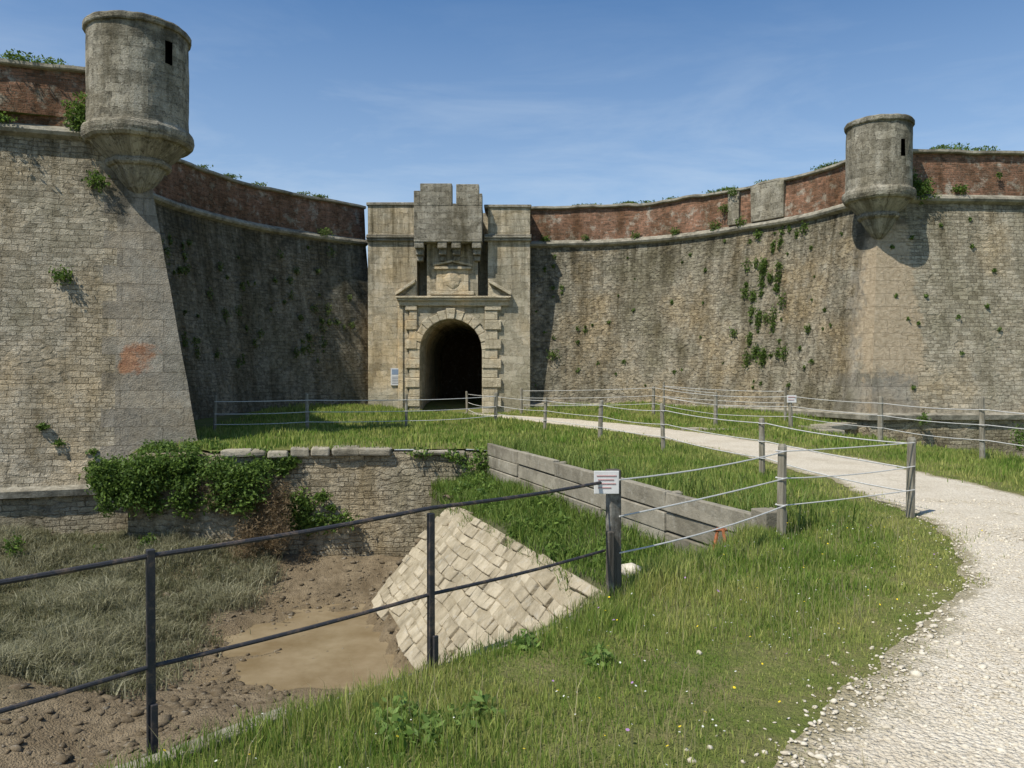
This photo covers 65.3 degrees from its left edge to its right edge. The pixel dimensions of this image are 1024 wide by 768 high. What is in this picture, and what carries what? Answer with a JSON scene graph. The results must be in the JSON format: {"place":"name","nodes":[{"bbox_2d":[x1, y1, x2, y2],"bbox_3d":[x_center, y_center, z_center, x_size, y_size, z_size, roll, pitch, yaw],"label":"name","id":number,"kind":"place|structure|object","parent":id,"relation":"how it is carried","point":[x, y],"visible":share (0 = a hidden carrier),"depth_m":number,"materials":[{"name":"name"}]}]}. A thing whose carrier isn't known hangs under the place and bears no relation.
{"place":"outdoors","nodes":[
{"label":"outdoors","id":0,"kind":"place"},
{"bbox_2d":[0,110,56,116],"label":"rampart walkway","id":1,"kind":"structure","parent":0,"point":[10,112],"depth_m":19.38,"materials":[{"name":"grey stone"}]},
{"bbox_2d":[0,485,677,767],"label":"moat floor","id":2,"kind":"structure","parent":0,"point":[99,736],"depth_m":11.26,"materials":[{"name":"brown soil"}]},
{"bbox_2d":[1,532,159,557],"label":"weeds","id":3,"kind":"object","parent":2,"relation":"on","point":[13,547],"visible":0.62,"depth_m":16.77,"materials":[{"name":"green plant"}]},
{"bbox_2d":[0,640,281,767],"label":"rubble stones","id":4,"kind":"object","parent":2,"relation":"on","point":[62,758],"visible":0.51,"depth_m":9.66,"materials":[{"name":"brown stone"}]},
{"bbox_2d":[0,520,293,700],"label":"saltmarsh scrub","id":5,"kind":"object","parent":2,"relation":"on","point":[69,638],"visible":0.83,"depth_m":14.55,"materials":[{"name":"grey plant"}]},
{"bbox_2d":[198,474,316,566],"bbox_3d":[-5.640,3.078,17.450,2.670,2.553,0.940,0,1,0],"label":"dry shrub","id":6,"kind":"object","parent":2,"relation":"on","point":[249,532],"visible":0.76,"depth_m":17.43,"materials":[{"name":"brown plant"}]},
{"bbox_2d":[75,476,490,699],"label":"rubble stones","id":7,"kind":"object","parent":2,"relation":"on","point":[290,614],"visible":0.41,"depth_m":15.11,"materials":[{"name":"brown stone"}]},
{"bbox_2d":[208,604,400,690],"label":"puddle water","id":8,"kind":"structure","parent":2,"relation":"on","point":[293,664],"depth_m":13.33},
{"bbox_2d":[127,450,489,556],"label":"scarp wall","id":9,"kind":"structure","parent":2,"relation":"on","point":[395,481],"depth_m":18.21,"materials":[{"name":"grey stone"}]},
{"bbox_2d":[78,437,359,536],"bbox_3d":[-6.375,2.345,18.051,6.087,2.226,2.224,0,1,0],"label":"ivy shrub","id":10,"kind":"object","parent":9,"relation":"attached to","point":[124,483],"visible":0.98,"depth_m":17.42,"materials":[{"name":"green plant"}]},
{"bbox_2d":[220,445,393,457],"bbox_3d":[-4.619,1.540,18.236,3.832,0.230,0.638,0,1,-7],"label":"stone coping","id":11,"kind":"object","parent":9,"relation":"on","point":[346,450],"visible":0.87,"depth_m":18.02,"materials":[{"name":"grey stone"}]},
{"bbox_2d":[413,449,465,456],"bbox_3d":[-1.672,1.578,18.473,1.231,0.172,0.511,0,1,0],"label":"stone coping","id":12,"kind":"object","parent":9,"relation":"on","point":[440,451],"visible":0.67,"depth_m":18.25,"materials":[{"name":"grey stone"}]},
{"bbox_2d":[371,507,604,670],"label":"stone ramp","id":13,"kind":"structure","parent":2,"relation":"on","point":[471,551],"depth_m":12.50,"materials":[{"name":"beige stone"}]},
{"bbox_2d":[404,444,639,566],"bbox_3d":[0.344,2.143,14.589,2.371,1.494,9.421,0,1,-23],"label":"bramble","id":14,"kind":"object","parent":2,"relation":"on","point":[482,492],"visible":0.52,"depth_m":14.89,"materials":[{"name":"green plant"}]},
{"bbox_2d":[621,563,640,575],"bbox_3d":[1.003,1.645,7.057,0.312,0.154,0.253,0,1,23],"label":"boulder","id":15,"kind":"object","parent":2,"relation":"on","point":[626,565],"visible":0.33,"depth_m":6.98,"materials":[{"name":"white stone"}]},
{"bbox_2d":[487,443,786,553],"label":"concrete board wall","id":16,"kind":"structure","parent":2,"relation":"on","point":[679,521],"depth_m":11.21,"materials":[{"name":"grey concrete"}]},
{"bbox_2d":[713,528,726,546],"bbox_3d":[2.224,1.789,8.647,0.241,0.446,0.283,0,1,0],"label":"rusty bracket","id":17,"kind":"object","parent":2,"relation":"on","point":[722,530],"visible":0.37,"depth_m":8.71,"materials":[{"name":"orange metal"}]},
{"bbox_2d":[0,0,1023,450],"label":"sky","id":18,"kind":"structure","parent":0,"point":[527,102],"materials":[{"name":"blue"}]},
{"bbox_2d":[77,398,1023,767],"bbox_3d":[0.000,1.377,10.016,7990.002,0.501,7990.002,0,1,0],"label":"ground","id":19,"kind":"structure","parent":0,"point":[455,404],"depth_m":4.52,"materials":[{"name":"green plant"}]},
{"bbox_2d":[0,58,197,534],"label":"bastion wall","id":20,"kind":"structure","parent":19,"relation":"on","point":[91,357],"depth_m":19.36,"materials":[{"name":"stone"}]},
{"bbox_2d":[0,48,110,479],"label":"wall plant","id":21,"kind":"object","parent":20,"relation":"attached to","point":[78,120],"depth_m":19.51,"materials":[{"name":"green plant"}]},
{"bbox_2d":[80,10,194,193],"bbox_3d":[-9.457,-6.878,20.234,2.627,4.232,2.630,0,1,0],"label":"watch turret","id":22,"kind":"object","parent":20,"relation":"attached to","point":[134,130],"visible":0.99,"depth_m":19.30,"materials":[{"name":"grey stone"}]},
{"bbox_2d":[152,159,367,450],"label":"curtain wall","id":23,"kind":"structure","parent":19,"relation":"on","point":[215,217],"depth_m":31.91,"materials":[{"name":"stone"}]},
{"bbox_2d":[162,164,354,367],"bbox_3d":[-10.354,-4.329,29.468,3.448,7.776,12.870,0,1,17],"label":"wall plant","id":24,"kind":"object","parent":23,"relation":"attached to","point":[300,317],"depth_m":31.52,"materials":[{"name":"green plant"}]},
{"bbox_2d":[112,601,593,767],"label":"concrete kerb","id":25,"kind":"structure","parent":19,"relation":"on","point":[223,732],"depth_m":3.70,"materials":[{"name":"grey concrete"}]},
{"bbox_2d":[0,481,604,755],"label":"metal railing","id":26,"kind":"object","parent":25,"relation":"on","point":[149,556],"visible":0.88,"depth_m":3.87,"materials":[{"name":"metal"}]},
{"bbox_2d":[213,391,497,431],"bbox_3d":[-3.151,0.934,27.097,4.888,1.356,12.931,0,1,31],"label":"rope fence","id":27,"kind":"object","parent":19,"relation":"on","point":[307,400],"visible":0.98,"depth_m":24.47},
{"bbox_2d":[366,183,531,413],"bbox_3d":[-2.755,-3.423,40.664,7.210,10.530,12.600,0,1,0],"label":"gatehouse","id":28,"kind":"object","parent":19,"relation":"on","point":[448,298],"visible":0.98,"depth_m":34.94,"materials":[{"name":"beige stone"}]},
{"bbox_2d":[391,368,397,384],"bbox_3d":[-5.060,-0.319,34.961,0.480,0.750,0.056,0,1,0],"label":"information sign","id":29,"kind":"object","parent":28,"relation":"attached to","point":[394,376],"visible":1,"depth_m":34.94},
{"bbox_2d":[442,332,481,397],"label":"gate door","id":30,"kind":"structure","parent":28,"relation":"in","point":[462,353],"depth_m":45.99,"materials":[{"name":"brown wood"}]},
{"bbox_2d":[163,512,982,754],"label":"wildflowers","id":31,"kind":"object","parent":19,"relation":"on","point":[734,687],"visible":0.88,"depth_m":5.05,"materials":[{"name":"white plant"}]},
{"bbox_2d":[215,516,953,767],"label":"wildflowers","id":32,"kind":"object","parent":19,"relation":"on","point":[675,662],"visible":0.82,"depth_m":4.64,"materials":[{"name":"white plant"}]},
{"bbox_2d":[429,468,763,598],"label":"grass","id":33,"kind":"structure","parent":19,"relation":"on","point":[518,506],"depth_m":12.53,"materials":[{"name":"green plant"}]},
{"bbox_2d":[372,523,843,758],"bbox_3d":[1.334,1.572,6.150,0.694,0.214,6.504,0,1,37],"label":"weed plant","id":34,"kind":"object","parent":19,"relation":"on","point":[485,697],"visible":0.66,"depth_m":3.84,"materials":[{"name":"green plant"}]},
{"bbox_2d":[594,469,621,597],"bbox_3d":[0.750,1.194,6.088,0.236,1.083,0.136,-1,1,-44],"label":"sign post","id":35,"kind":"object","parent":19,"relation":"on","point":[609,486],"visible":0.74,"depth_m":6.05,"materials":[{"name":"grey wood"}]},
{"bbox_2d":[485,430,886,530],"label":"grass","id":36,"kind":"structure","parent":19,"relation":"on","point":[597,464],"depth_m":11.06,"materials":[{"name":"green plant"}]},
{"bbox_2d":[495,392,905,490],"bbox_3d":[2.618,1.027,18.347,1.112,1.305,18.151,0,1,-17],"label":"rope fence","id":37,"kind":"object","parent":19,"relation":"on","point":[761,423],"visible":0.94,"depth_m":15.18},
{"bbox_2d":[530,159,876,483],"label":"curtain wall","id":38,"kind":"structure","parent":19,"relation":"on","point":[653,339],"depth_m":33.37,"materials":[{"name":"stone"}]},
{"bbox_2d":[535,159,842,388],"bbox_3d":[7.522,-4.023,33.038,14.147,8.419,3.497,0,1,36],"label":"wall plant","id":39,"kind":"object","parent":38,"relation":"attached to","point":[763,263],"depth_m":31.44,"materials":[{"name":"green plant"}]},
{"bbox_2d":[728,179,785,225],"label":"parapet block","id":40,"kind":"structure","parent":38,"relation":"on","point":[767,201],"depth_m":31.70,"materials":[{"name":"grey stone"}]},
{"bbox_2d":[680,427,733,430],"bbox_3d":[6.993,1.401,24.470,3.597,0.163,0.363,0,1,5],"label":"stone coping","id":41,"kind":"object","parent":19,"relation":"on","point":[696,428],"visible":0.22,"depth_m":24.43,"materials":[{"name":"grey stone"}]},
{"bbox_2d":[663,382,786,420],"bbox_3d":[6.881,0.715,28.479,2.040,1.542,5.212,-1,1,-42],"label":"rope fence","id":42,"kind":"object","parent":19,"relation":"on","point":[785,400],"visible":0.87,"depth_m":28.61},
{"bbox_2d":[552,525,934,730],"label":"wildflowers","id":43,"kind":"object","parent":19,"relation":"on","point":[627,729],"visible":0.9,"depth_m":5.15,"materials":[{"name":"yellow plant"}]},
{"bbox_2d":[619,437,915,553],"bbox_3d":[2.669,1.220,7.976,5.253,1.182,0.473,-1,1,-40],"label":"rope fence","id":44,"kind":"object","parent":19,"relation":"on","point":[782,478],"visible":0.98,"depth_m":8.29,"materials":[{"name":"grey wood"}]},
{"bbox_2d":[520,386,1023,459],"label":"rope fence","id":45,"kind":"object","parent":19,"relation":"on","point":[981,424],"visible":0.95,"depth_m":19.39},
{"bbox_2d":[787,395,795,402],"bbox_3d":[8.340,0.442,23.832,0.280,0.220,0.028,0,1,0],"label":"warning sign","id":46,"kind":"object","parent":45,"relation":"attached to","point":[791,398],"visible":1,"depth_m":23.83,"materials":[{"name":"white metal"}]},
{"bbox_2d":[869,148,1023,457],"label":"bastion wall","id":47,"kind":"structure","parent":19,"relation":"on","point":[946,268],"depth_m":26.64,"materials":[{"name":"stone"}]},
{"bbox_2d":[842,113,916,238],"bbox_3d":[12.279,-6.822,26.775,2.266,3.971,2.279,0,1,0],"label":"watch turret","id":48,"kind":"object","parent":47,"relation":"attached to","point":[879,194],"visible":1,"depth_m":25.99,"materials":[{"name":"grey stone"}]},
{"bbox_2d":[890,142,1023,454],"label":"wall plant","id":49,"kind":"object","parent":47,"relation":"attached to","point":[923,186],"depth_m":26.77,"materials":[{"name":"green plant"}]},
{"bbox_2d":[473,414,1023,767],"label":"gravel path","id":50,"kind":"structure","parent":0,"point":[929,487],"depth_m":4.85,"materials":[{"name":"beige gravel"}]},
{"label":"ditch floor","id":51,"kind":"structure","parent":0,"visible":0},
{"bbox_2d":[844,427,858,435],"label":"scarp wall","id":52,"kind":"structure","parent":51,"relation":"on","point":[854,432],"depth_m":25.99,"materials":[{"name":"grey stone"}]},
{"bbox_2d":[798,422,856,433],"bbox_3d":[9.617,1.364,24.520,1.474,0.259,4.117,0,1,29],"label":"stone coping","id":53,"kind":"object","parent":52,"relation":"on","point":[838,428],"visible":0.54,"depth_m":24.78,"materials":[{"name":"grey stone"}]}
]}

